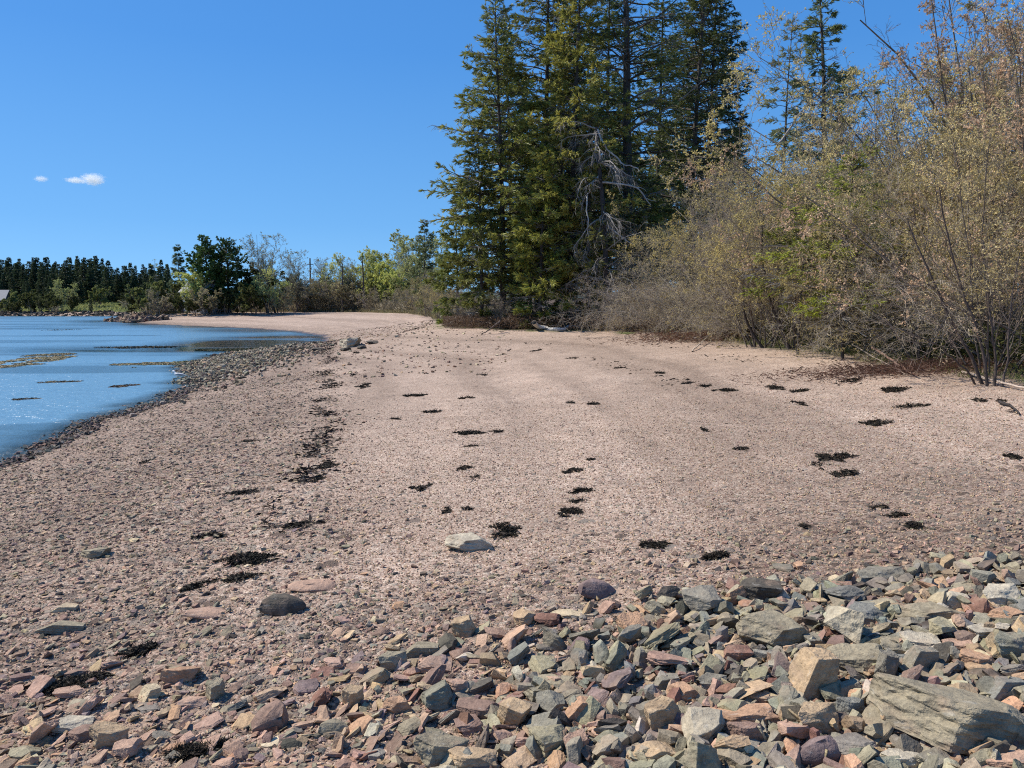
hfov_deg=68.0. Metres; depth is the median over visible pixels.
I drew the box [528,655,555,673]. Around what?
rock
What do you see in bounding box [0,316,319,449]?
water
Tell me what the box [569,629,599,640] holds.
rock
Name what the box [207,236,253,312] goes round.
pine tree
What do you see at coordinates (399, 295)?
shrub
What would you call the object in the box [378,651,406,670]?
rock
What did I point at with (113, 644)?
rock
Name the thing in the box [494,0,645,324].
spruce tree
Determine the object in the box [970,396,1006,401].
seaweed
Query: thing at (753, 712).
rock
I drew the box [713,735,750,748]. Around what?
rock
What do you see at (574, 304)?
shrub
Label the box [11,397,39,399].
seaweed
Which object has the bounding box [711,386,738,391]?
seaweed
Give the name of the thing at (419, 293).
shrub
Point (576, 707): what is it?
rock
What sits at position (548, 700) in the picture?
rock
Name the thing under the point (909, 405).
seaweed
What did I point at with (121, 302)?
shrub
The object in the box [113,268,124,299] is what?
spruce tree
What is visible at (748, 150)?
spruce tree
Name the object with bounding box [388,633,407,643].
rock
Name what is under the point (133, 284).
spruce tree
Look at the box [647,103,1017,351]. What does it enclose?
shrub
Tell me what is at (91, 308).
spruce tree
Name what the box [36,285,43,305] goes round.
spruce tree
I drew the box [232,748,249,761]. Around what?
rock
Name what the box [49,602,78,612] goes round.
rock
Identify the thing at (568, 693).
rock
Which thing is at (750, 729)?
rock
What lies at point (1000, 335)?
undergrowth
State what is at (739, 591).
rock
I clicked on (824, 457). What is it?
seaweed
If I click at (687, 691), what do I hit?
rock
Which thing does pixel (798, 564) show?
rock
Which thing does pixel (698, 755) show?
rock
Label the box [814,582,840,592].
rock
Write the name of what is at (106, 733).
rock
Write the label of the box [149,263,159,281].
spruce tree
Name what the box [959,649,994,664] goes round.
rock
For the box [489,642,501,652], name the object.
rock
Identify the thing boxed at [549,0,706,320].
spruce tree
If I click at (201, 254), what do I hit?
pine tree
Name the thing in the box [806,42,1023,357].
shrub
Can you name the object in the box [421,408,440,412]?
seaweed
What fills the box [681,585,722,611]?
rock
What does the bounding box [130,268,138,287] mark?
spruce tree
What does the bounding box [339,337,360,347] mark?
rock
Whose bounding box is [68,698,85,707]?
rock
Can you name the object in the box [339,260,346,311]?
dead tree
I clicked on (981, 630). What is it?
rock
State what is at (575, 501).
seaweed
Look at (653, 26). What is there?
spruce tree
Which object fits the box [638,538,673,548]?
seaweed
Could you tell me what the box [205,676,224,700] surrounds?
rock
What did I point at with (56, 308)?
shrub
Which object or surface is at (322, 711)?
rock
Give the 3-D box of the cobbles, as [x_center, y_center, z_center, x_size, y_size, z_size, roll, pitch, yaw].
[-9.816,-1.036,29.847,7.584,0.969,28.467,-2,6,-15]
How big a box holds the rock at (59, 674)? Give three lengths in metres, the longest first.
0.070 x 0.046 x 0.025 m
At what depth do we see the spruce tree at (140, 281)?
212.98 m
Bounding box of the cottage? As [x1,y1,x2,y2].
[178,280,223,313]
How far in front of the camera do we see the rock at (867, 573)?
4.10 m
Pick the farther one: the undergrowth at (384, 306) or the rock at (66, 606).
the undergrowth at (384, 306)
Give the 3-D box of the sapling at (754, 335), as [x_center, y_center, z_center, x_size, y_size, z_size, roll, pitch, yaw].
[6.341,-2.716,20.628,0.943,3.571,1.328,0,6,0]
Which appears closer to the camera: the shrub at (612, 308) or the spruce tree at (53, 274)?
the shrub at (612, 308)
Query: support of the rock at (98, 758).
on the ground at (546, 373)
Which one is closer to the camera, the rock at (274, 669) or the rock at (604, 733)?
the rock at (604, 733)
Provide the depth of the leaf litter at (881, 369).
12.91 m
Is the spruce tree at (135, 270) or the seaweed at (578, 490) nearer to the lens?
the seaweed at (578, 490)
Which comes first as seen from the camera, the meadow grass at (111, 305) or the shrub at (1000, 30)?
the shrub at (1000, 30)
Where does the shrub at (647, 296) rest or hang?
on the ground at (546, 373)
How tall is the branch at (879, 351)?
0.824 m
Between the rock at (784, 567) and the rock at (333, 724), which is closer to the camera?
the rock at (333, 724)
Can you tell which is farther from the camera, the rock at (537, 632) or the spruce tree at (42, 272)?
the spruce tree at (42, 272)
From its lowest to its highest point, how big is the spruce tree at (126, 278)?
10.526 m
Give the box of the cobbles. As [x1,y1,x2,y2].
[93,339,341,420]
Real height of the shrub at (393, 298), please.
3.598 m
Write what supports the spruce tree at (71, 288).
on the ground at (546, 373)
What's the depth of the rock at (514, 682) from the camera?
3.45 m
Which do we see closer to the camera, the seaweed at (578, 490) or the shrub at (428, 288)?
the seaweed at (578, 490)
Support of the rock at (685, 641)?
on the ground at (546, 373)
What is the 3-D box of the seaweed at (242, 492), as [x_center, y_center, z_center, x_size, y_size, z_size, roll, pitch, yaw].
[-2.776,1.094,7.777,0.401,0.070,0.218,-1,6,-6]
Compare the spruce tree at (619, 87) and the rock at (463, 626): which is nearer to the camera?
the rock at (463, 626)
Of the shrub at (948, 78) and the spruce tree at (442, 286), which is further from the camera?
the spruce tree at (442, 286)
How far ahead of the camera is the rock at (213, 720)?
3.36 m
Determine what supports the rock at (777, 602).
on the ground at (546, 373)
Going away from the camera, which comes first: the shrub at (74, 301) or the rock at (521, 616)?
the rock at (521, 616)
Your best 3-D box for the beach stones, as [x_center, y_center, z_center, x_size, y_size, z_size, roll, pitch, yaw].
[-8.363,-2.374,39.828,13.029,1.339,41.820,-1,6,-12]
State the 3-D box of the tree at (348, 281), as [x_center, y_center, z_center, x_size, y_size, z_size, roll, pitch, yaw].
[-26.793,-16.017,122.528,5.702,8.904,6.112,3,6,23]
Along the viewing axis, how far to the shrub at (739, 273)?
19.15 m
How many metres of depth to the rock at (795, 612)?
3.73 m
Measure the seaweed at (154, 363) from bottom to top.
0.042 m
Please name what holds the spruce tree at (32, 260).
on the ground at (546, 373)
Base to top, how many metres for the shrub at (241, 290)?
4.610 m
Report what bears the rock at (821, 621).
on the ground at (546, 373)
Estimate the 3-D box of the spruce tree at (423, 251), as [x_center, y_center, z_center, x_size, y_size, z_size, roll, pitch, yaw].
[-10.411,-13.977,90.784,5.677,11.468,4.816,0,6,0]
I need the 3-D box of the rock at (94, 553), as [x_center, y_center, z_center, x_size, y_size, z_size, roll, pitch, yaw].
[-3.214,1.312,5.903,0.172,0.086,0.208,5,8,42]
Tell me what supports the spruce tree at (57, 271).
on the ground at (546, 373)
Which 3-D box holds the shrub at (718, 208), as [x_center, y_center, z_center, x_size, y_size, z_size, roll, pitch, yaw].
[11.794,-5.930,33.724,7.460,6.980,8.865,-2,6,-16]
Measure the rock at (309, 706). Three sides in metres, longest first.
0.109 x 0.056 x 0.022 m
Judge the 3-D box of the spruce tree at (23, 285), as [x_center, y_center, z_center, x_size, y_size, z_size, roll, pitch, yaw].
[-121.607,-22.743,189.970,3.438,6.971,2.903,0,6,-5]
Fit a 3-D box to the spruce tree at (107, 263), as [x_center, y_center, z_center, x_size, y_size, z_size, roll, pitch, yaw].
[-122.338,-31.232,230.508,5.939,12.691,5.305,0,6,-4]
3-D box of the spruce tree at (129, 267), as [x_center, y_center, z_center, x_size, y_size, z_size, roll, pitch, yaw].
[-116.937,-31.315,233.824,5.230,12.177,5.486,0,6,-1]
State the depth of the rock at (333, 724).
3.20 m
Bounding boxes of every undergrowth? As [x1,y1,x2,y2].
[140,296,498,314]
[441,310,828,335]
[663,310,1023,369]
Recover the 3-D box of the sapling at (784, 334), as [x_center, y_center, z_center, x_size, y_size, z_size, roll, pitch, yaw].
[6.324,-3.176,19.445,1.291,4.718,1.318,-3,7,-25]
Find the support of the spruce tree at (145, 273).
on the ground at (546, 373)
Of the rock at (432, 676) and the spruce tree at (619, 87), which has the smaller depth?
the rock at (432, 676)
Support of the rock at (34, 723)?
on the ground at (546, 373)
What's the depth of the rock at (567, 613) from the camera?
4.16 m
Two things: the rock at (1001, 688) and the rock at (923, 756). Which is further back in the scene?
the rock at (1001, 688)
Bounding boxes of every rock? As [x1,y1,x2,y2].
[0,694,13,702]
[6,646,16,654]
[8,672,31,681]
[8,684,23,692]
[8,745,41,759]
[11,649,26,657]
[12,707,26,719]
[14,756,38,767]
[21,716,42,734]
[25,675,55,697]
[27,705,57,720]
[28,718,59,744]
[34,620,85,633]
[41,652,52,658]
[44,642,55,649]
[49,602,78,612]
[51,715,95,732]
[51,733,65,745]
[52,685,85,698]
[54,670,66,677]
[63,669,87,677]
[67,724,92,741]
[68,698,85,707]
[69,632,85,642]
[76,694,104,715]
[81,547,111,558]
[83,648,99,658]
[85,677,97,682]
[88,721,129,748]
[89,659,101,670]
[89,749,108,765]
[101,661,122,669]
[104,692,127,704]
[106,640,120,648]
[112,737,143,758]
[117,631,126,639]
[135,701,159,713]
[137,683,160,702]
[139,729,155,740]
[152,730,173,740]
[159,643,176,648]
[159,666,200,683]
[162,741,185,753]
[165,750,182,759]
[174,759,182,767]
[176,730,194,743]
[177,696,206,708]
[177,716,191,727]
[177,757,198,767]
[183,606,226,618]
[191,711,223,730]
[198,625,211,636]
[201,734,220,753]
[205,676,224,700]
[209,748,222,761]
[211,757,237,767]
[220,625,232,635]
[222,738,244,753]
[227,659,237,664]
[227,699,248,711]
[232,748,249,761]
[235,649,248,655]
[251,699,288,732]
[253,686,286,704]
[256,626,264,633]
[259,593,305,615]
[269,666,279,674]
[278,729,294,738]
[281,680,292,687]
[283,699,294,706]
[288,579,335,591]
[292,720,314,729]
[293,678,318,695]
[297,701,314,714]
[310,666,333,680]
[310,687,332,706]
[317,705,329,723]
[318,718,348,734]
[324,657,342,668]
[324,751,344,756]
[331,627,346,636]
[335,616,350,623]
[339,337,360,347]
[339,347,350,350]
[341,684,363,708]
[343,630,354,639]
[346,663,366,673]
[347,715,377,737]
[348,702,357,719]
[351,650,363,662]
[353,712,371,720]
[359,667,390,685]
[365,736,378,751]
[366,340,377,343]
[371,627,390,635]
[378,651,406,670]
[378,708,386,718]
[382,643,400,650]
[382,695,411,713]
[382,720,400,729]
[386,733,402,751]
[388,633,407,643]
[392,601,403,609]
[393,674,408,680]
[397,716,420,735]
[400,687,415,694]
[405,641,438,657]
[413,730,468,767]
[418,655,452,672]
[418,664,446,689]
[421,679,452,712]
[426,712,438,722]
[430,764,454,767]
[431,645,448,655]
[438,710,460,724]
[443,678,467,697]
[445,532,493,551]
[447,746,497,767]
[449,646,470,660]
[451,615,475,637]
[453,714,482,736]
[456,697,498,719]
[466,653,479,657]
[469,676,493,694]
[475,621,489,633]
[475,723,489,747]
[476,634,487,646]
[484,627,505,637]
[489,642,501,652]
[495,682,511,698]
[497,691,523,703]
[497,697,532,725]
[497,735,516,755]
[501,624,528,646]
[501,745,537,767]
[506,637,515,651]
[507,641,529,665]
[512,673,526,684]
[513,608,534,624]
[515,737,526,746]
[523,686,554,701]
[526,711,561,727]
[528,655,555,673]
[528,724,566,756]
[531,628,542,636]
[534,613,560,625]
[535,690,564,711]
[538,674,574,685]
[542,626,567,650]
[547,750,565,767]
[551,609,582,618]
[556,654,569,661]
[563,689,582,698]
[563,728,588,747]
[565,696,598,720]
[568,636,589,650]
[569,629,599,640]
[578,578,614,599]
[578,650,588,670]
[582,601,593,613]
[587,687,608,705]
[592,729,617,743]
[592,754,607,767]
[598,600,614,613]
[601,667,632,690]
[605,641,626,672]
[616,611,647,628]
[617,624,641,642]
[620,693,632,702]
[625,741,675,767]
[635,585,652,598]
[635,700,649,709]
[644,600,665,615]
[644,622,679,648]
[644,694,680,731]
[646,650,695,664]
[653,673,679,689]
[656,585,679,598]
[660,614,683,622]
[666,681,697,701]
[670,637,690,649]
[678,741,720,767]
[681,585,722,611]
[681,706,724,745]
[684,611,699,622]
[698,672,726,689]
[708,635,723,644]
[709,703,778,730]
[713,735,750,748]
[717,611,733,620]
[721,679,772,699]
[723,644,753,661]
[724,639,741,647]
[725,585,746,604]
[726,665,746,682]
[726,721,763,741]
[736,609,808,646]
[738,577,782,600]
[748,642,756,650]
[748,675,768,681]
[755,741,785,753]
[768,598,800,609]
[768,660,791,666]
[772,563,794,571]
[778,685,797,704]
[784,608,803,618]
[788,647,839,701]
[793,560,808,569]
[796,642,808,649]
[798,702,840,734]
[800,577,816,592]
[800,735,840,765]
[802,632,826,646]
[806,616,824,625]
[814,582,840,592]
[823,605,864,643]
[825,585,864,600]
[826,643,881,676]
[828,574,838,581]
[833,732,875,754]
[835,697,864,713]
[844,753,863,767]
[848,601,890,624]
[848,689,866,704]
[856,566,904,580]
[861,703,894,745]
[866,672,1023,754]
[866,758,888,767]
[870,597,900,607]
[872,622,891,632]
[874,649,898,675]
[880,636,904,653]
[880,748,918,767]
[895,601,960,620]
[899,630,941,646]
[901,664,923,679]
[902,645,938,668]
[916,746,950,767]
[920,754,938,767]
[928,616,955,634]
[933,641,953,663]
[941,638,972,649]
[942,663,958,675]
[947,591,969,609]
[947,762,960,767]
[952,581,974,592]
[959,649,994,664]
[966,623,994,638]
[968,596,990,612]
[968,668,985,681]
[982,583,1020,605]
[985,750,1023,767]
[986,676,1023,700]
[987,606,1023,617]
[994,631,1023,660]
[1000,664,1023,672]
[1008,597,1023,611]
[1011,615,1023,632]
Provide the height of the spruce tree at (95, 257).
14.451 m
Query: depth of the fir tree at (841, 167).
16.02 m
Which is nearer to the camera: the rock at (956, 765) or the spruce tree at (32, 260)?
the rock at (956, 765)
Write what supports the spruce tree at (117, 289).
on the ground at (546, 373)
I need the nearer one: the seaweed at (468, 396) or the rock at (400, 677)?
the rock at (400, 677)
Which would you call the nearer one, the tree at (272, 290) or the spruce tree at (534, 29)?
the spruce tree at (534, 29)
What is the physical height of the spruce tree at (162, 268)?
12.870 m
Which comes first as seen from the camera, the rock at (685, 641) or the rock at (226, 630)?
the rock at (685, 641)
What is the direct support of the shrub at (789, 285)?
on the ground at (546, 373)
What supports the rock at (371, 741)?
on the ground at (546, 373)
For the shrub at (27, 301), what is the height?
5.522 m
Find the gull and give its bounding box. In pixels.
[172,370,184,379]
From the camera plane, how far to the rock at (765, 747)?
2.77 m
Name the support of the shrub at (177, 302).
on the ground at (546, 373)
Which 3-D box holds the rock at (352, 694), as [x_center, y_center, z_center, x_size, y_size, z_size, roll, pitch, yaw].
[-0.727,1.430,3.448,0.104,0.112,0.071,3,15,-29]
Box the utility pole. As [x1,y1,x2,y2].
[307,258,312,282]
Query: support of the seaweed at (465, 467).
on the ground at (546, 373)
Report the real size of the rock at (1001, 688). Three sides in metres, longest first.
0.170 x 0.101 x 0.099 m
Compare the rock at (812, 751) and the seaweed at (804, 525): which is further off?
the seaweed at (804, 525)
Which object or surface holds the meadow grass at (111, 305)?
on the ground at (546, 373)
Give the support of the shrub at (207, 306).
on the ground at (546, 373)
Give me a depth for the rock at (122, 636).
4.41 m
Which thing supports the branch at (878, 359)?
on the ground at (546, 373)
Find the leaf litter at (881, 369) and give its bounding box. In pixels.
[679,352,1023,391]
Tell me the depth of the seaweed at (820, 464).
6.97 m
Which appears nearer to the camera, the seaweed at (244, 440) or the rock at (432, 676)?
the rock at (432, 676)
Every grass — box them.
[0,301,266,311]
[136,308,465,318]
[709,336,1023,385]
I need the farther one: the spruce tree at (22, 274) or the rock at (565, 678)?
the spruce tree at (22, 274)
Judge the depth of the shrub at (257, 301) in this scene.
108.88 m
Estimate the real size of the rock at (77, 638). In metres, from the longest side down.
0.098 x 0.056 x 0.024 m
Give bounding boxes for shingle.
[0,378,204,468]
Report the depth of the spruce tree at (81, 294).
196.13 m
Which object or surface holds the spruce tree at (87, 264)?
on the ground at (546, 373)
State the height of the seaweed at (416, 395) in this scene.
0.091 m
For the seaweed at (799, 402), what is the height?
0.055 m
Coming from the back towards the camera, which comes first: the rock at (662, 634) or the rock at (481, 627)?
the rock at (481, 627)
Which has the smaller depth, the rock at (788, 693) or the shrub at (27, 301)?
the rock at (788, 693)
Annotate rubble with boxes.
[0,618,678,767]
[322,550,1023,767]
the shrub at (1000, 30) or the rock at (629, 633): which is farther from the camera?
the shrub at (1000, 30)
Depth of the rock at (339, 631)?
4.18 m
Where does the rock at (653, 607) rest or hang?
on the ground at (546, 373)
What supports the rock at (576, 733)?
on the ground at (546, 373)
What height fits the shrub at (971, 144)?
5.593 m
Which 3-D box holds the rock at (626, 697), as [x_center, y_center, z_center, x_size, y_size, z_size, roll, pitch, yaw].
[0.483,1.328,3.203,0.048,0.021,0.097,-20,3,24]
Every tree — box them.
[0,260,5,272]
[0,273,7,289]
[2,261,10,285]
[5,267,19,294]
[6,257,13,270]
[8,273,18,295]
[10,263,22,298]
[16,266,33,293]
[18,279,27,296]
[24,261,30,281]
[28,262,40,296]
[28,274,35,294]
[31,257,39,273]
[34,262,46,298]
[35,257,40,268]
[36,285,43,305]
[40,257,49,278]
[42,270,49,297]
[44,257,50,272]
[45,276,56,302]
[49,277,79,309]
[50,268,62,300]
[55,264,61,275]
[59,260,73,301]
[64,276,74,299]
[66,257,77,288]
[73,256,83,297]
[74,259,90,302]
[74,277,85,303]
[83,259,92,299]
[83,262,98,302]
[88,297,92,311]
[91,258,102,293]
[93,255,103,291]
[95,268,116,302]
[99,258,103,275]
[99,265,106,284]
[103,260,113,287]
[111,270,116,300]
[112,275,121,302]
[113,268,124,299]
[119,265,131,298]
[128,263,132,276]
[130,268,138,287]
[131,266,138,279]
[131,277,138,295]
[136,273,142,300]
[140,264,144,282]
[140,268,147,289]
[141,276,148,294]
[143,263,153,283]
[146,269,154,288]
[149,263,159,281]
[154,267,166,291]
[159,259,165,275]
[163,264,172,288]
[166,244,187,298]
[171,263,211,313]
[182,234,228,302]
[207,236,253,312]
[237,232,290,312]
[249,258,269,312]
[252,266,292,314]
[277,249,313,311]
[303,257,330,294]
[318,259,350,295]
[325,257,360,296]
[332,245,376,295]
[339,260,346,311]
[354,249,396,297]
[356,257,365,307]
[366,229,433,277]
[369,261,405,298]
[378,252,405,268]
[380,266,405,300]
[392,232,454,290]
[393,243,434,282]
[403,219,444,309]
[418,0,570,325]
[422,209,499,324]
[438,117,526,326]
[471,12,545,313]
[483,0,602,312]
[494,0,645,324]
[503,135,585,328]
[513,0,596,311]
[543,112,639,325]
[544,88,590,311]
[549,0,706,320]
[555,121,656,328]
[562,0,658,313]
[579,76,649,307]
[595,170,682,314]
[614,0,759,307]
[619,0,704,288]
[635,142,678,304]
[640,118,686,301]
[644,82,709,307]
[666,0,762,297]
[720,124,756,280]
[730,177,857,354]
[740,17,814,310]
[753,136,919,358]
[769,0,880,189]
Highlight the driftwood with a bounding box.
[532,320,586,330]
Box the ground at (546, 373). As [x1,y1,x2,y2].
[0,293,1023,767]
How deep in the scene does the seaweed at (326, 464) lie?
8.87 m
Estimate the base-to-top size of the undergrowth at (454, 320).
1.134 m
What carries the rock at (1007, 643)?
on the ground at (546, 373)
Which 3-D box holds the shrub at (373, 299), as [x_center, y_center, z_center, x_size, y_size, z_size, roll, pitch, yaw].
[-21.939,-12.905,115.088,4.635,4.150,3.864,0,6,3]
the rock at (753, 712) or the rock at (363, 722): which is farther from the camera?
the rock at (363, 722)
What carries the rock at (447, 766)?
on the ground at (546, 373)
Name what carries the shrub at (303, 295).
on the ground at (546, 373)
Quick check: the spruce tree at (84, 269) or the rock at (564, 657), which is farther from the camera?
the spruce tree at (84, 269)
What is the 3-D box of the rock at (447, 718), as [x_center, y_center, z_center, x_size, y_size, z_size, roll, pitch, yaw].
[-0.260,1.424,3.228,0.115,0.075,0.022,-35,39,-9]
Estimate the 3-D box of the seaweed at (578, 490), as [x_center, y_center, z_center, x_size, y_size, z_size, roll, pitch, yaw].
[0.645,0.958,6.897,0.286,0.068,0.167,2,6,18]
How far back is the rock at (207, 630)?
4.28 m
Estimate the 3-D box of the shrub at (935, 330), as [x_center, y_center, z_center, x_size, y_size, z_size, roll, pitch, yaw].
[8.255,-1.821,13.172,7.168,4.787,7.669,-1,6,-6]
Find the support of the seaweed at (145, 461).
on the ground at (546, 373)
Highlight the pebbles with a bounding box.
[0,369,1023,767]
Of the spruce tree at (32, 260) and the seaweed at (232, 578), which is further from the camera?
the spruce tree at (32, 260)
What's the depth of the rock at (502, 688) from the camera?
3.39 m
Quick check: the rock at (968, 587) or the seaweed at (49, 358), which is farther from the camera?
the seaweed at (49, 358)
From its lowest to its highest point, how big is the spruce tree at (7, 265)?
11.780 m
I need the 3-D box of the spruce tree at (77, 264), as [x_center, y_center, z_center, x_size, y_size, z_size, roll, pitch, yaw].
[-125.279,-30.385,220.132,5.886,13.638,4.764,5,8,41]
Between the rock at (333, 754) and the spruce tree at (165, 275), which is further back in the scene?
the spruce tree at (165, 275)
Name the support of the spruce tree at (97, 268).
on the ground at (546, 373)
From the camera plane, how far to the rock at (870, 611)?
3.64 m
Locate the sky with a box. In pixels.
[0,0,1023,291]
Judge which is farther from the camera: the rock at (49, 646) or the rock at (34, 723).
the rock at (49, 646)
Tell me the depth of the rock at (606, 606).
4.13 m
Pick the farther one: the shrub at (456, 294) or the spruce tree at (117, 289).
the spruce tree at (117, 289)
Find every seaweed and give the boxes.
[0,355,75,364]
[0,363,44,367]
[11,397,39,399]
[20,353,76,356]
[36,380,81,382]
[38,669,114,697]
[96,345,176,348]
[108,384,139,387]
[110,362,181,365]
[113,638,163,659]
[139,457,150,463]
[162,733,242,763]
[178,577,214,592]
[190,530,227,539]
[195,347,256,351]
[211,569,264,582]
[212,549,280,567]
[222,487,258,494]
[239,438,259,441]
[278,518,309,533]
[304,476,325,482]
[317,458,339,468]
[354,383,371,388]
[402,392,427,396]
[407,482,432,491]
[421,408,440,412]
[441,506,451,513]
[453,429,486,434]
[456,465,475,470]
[457,395,474,398]
[460,504,472,510]
[487,521,521,539]
[489,429,503,432]
[558,505,583,516]
[561,466,582,473]
[567,487,595,493]
[568,496,587,503]
[586,401,599,404]
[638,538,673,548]
[681,380,694,383]
[699,547,731,560]
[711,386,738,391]
[732,446,749,449]
[764,383,789,389]
[790,388,811,392]
[790,398,808,405]
[797,522,811,528]
[811,461,830,469]
[814,452,845,461]
[828,451,859,459]
[829,467,862,477]
[840,375,862,382]
[858,417,893,426]
[867,502,889,509]
[879,385,911,392]
[883,509,911,517]
[892,402,930,408]
[902,519,929,529]
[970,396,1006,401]
[1003,451,1022,459]
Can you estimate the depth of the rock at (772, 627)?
3.52 m
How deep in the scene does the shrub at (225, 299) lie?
109.85 m
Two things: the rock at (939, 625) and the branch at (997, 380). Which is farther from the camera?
the branch at (997, 380)
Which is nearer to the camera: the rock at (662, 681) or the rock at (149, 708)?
the rock at (662, 681)
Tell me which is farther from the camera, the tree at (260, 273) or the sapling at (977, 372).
the tree at (260, 273)
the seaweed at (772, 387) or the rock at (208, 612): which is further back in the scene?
the seaweed at (772, 387)
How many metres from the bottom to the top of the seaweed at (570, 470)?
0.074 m
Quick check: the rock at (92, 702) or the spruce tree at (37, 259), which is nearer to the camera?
the rock at (92, 702)
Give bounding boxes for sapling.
[730,226,763,347]
[741,270,757,346]
[748,166,791,349]
[766,307,798,351]
[867,305,976,384]
[871,178,983,384]
[910,166,988,385]
[957,241,1023,385]
[986,252,1023,386]
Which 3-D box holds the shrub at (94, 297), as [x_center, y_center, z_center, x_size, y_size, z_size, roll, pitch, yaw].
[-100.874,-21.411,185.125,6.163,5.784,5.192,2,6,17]
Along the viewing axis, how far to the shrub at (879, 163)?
21.44 m
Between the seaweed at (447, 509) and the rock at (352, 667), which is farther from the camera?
the seaweed at (447, 509)
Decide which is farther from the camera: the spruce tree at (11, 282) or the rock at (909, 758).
the spruce tree at (11, 282)
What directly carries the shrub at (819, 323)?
on the ground at (546, 373)
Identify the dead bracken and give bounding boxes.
[587,327,790,346]
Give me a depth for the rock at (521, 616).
4.10 m
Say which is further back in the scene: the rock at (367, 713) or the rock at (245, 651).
the rock at (245, 651)
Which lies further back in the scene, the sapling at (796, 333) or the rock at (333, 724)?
the sapling at (796, 333)
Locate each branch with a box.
[476,320,500,334]
[774,73,841,151]
[852,343,904,373]
[871,347,951,379]
[961,371,1023,387]
[998,400,1019,414]
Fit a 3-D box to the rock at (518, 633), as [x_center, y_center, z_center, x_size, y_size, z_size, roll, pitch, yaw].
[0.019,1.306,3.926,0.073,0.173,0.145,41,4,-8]
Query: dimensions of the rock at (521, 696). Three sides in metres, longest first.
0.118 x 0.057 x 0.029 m
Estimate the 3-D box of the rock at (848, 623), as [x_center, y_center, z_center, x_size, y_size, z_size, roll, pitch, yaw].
[1.545,1.111,3.527,0.168,0.146,0.234,11,-9,29]
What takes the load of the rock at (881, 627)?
on the ground at (546, 373)
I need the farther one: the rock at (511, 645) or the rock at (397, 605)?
the rock at (397, 605)
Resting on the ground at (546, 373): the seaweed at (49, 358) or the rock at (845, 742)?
the rock at (845, 742)
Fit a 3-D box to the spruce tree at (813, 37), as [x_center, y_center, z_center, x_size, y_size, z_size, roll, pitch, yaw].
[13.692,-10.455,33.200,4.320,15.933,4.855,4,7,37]
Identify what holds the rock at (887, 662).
on the ground at (546, 373)
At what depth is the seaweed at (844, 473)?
6.61 m
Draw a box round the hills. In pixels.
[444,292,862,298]
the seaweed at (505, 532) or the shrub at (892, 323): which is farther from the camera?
the shrub at (892, 323)
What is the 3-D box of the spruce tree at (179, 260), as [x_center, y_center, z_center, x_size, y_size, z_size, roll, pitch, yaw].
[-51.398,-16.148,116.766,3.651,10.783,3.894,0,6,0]
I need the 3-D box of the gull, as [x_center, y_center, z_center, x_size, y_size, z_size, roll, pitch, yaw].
[-10.952,-0.284,24.934,0.526,0.332,0.192,1,6,10]
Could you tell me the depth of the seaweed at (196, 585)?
5.09 m
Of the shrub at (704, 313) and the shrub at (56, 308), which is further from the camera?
the shrub at (56, 308)
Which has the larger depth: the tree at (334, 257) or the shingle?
the tree at (334, 257)
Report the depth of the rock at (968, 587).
3.77 m
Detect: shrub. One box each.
[0,297,11,312]
[8,289,33,310]
[8,299,20,312]
[19,289,54,311]
[32,291,52,311]
[41,295,61,311]
[49,306,59,312]
[52,293,81,310]
[85,284,112,306]
[116,290,135,307]
[117,300,127,308]
[120,288,144,313]
[125,281,162,313]
[144,278,182,312]
[144,288,173,315]
[168,292,196,313]
[182,295,199,315]
[189,288,223,315]
[197,291,231,313]
[214,282,253,314]
[228,282,266,314]
[230,285,257,314]
[240,260,296,312]
[268,291,295,314]
[280,282,308,311]
[289,284,320,311]
[297,278,332,283]
[301,276,329,310]
[311,282,344,310]
[325,276,357,302]
[325,280,362,311]
[335,281,377,310]
[349,287,380,309]
[368,288,391,303]
[382,290,403,307]
[389,279,418,301]
[393,274,453,316]
[395,288,416,308]
[396,288,423,307]
[410,285,455,307]
[411,280,445,310]
[417,273,470,315]
[419,269,455,318]
[447,285,478,326]
[488,289,515,327]
[539,249,769,336]
[556,289,592,324]
[558,272,703,334]
[559,249,792,341]
[566,173,790,307]
[582,233,755,334]
[603,228,781,334]
[617,215,709,324]
[633,159,837,312]
[638,71,1015,343]
[639,0,1023,317]
[645,123,934,337]
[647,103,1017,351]
[650,237,837,347]
[654,232,862,344]
[665,0,1023,329]
[666,129,935,309]
[668,158,850,347]
[669,159,815,309]
[674,169,783,337]
[674,182,805,304]
[676,153,916,349]
[685,140,1018,353]
[692,65,1010,333]
[699,90,979,338]
[728,222,1022,360]
[750,0,1023,337]
[762,100,1018,300]
[765,141,1023,366]
[766,34,1023,363]
[770,76,931,266]
[775,0,1023,303]
[778,40,1023,351]
[779,145,1023,362]
[786,0,1023,323]
[788,41,1023,373]
[789,55,1009,293]
[798,43,1023,314]
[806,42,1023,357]
[810,203,1023,355]
[818,0,1023,317]
[835,47,963,193]
[877,89,1023,272]
[952,144,1021,312]
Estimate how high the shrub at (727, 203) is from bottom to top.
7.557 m
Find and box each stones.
[0,309,136,316]
[0,409,438,699]
[103,311,171,322]
[182,320,511,390]
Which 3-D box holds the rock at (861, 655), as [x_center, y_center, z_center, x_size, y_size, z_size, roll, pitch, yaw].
[1.486,1.186,3.255,0.245,0.154,0.170,5,8,-12]
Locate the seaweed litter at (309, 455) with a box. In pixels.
[245,320,893,528]
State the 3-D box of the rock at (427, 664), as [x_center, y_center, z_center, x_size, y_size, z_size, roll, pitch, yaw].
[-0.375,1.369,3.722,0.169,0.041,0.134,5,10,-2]
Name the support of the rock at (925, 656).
on the ground at (546, 373)
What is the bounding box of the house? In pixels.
[0,290,9,309]
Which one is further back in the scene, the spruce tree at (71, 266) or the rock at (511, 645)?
the spruce tree at (71, 266)

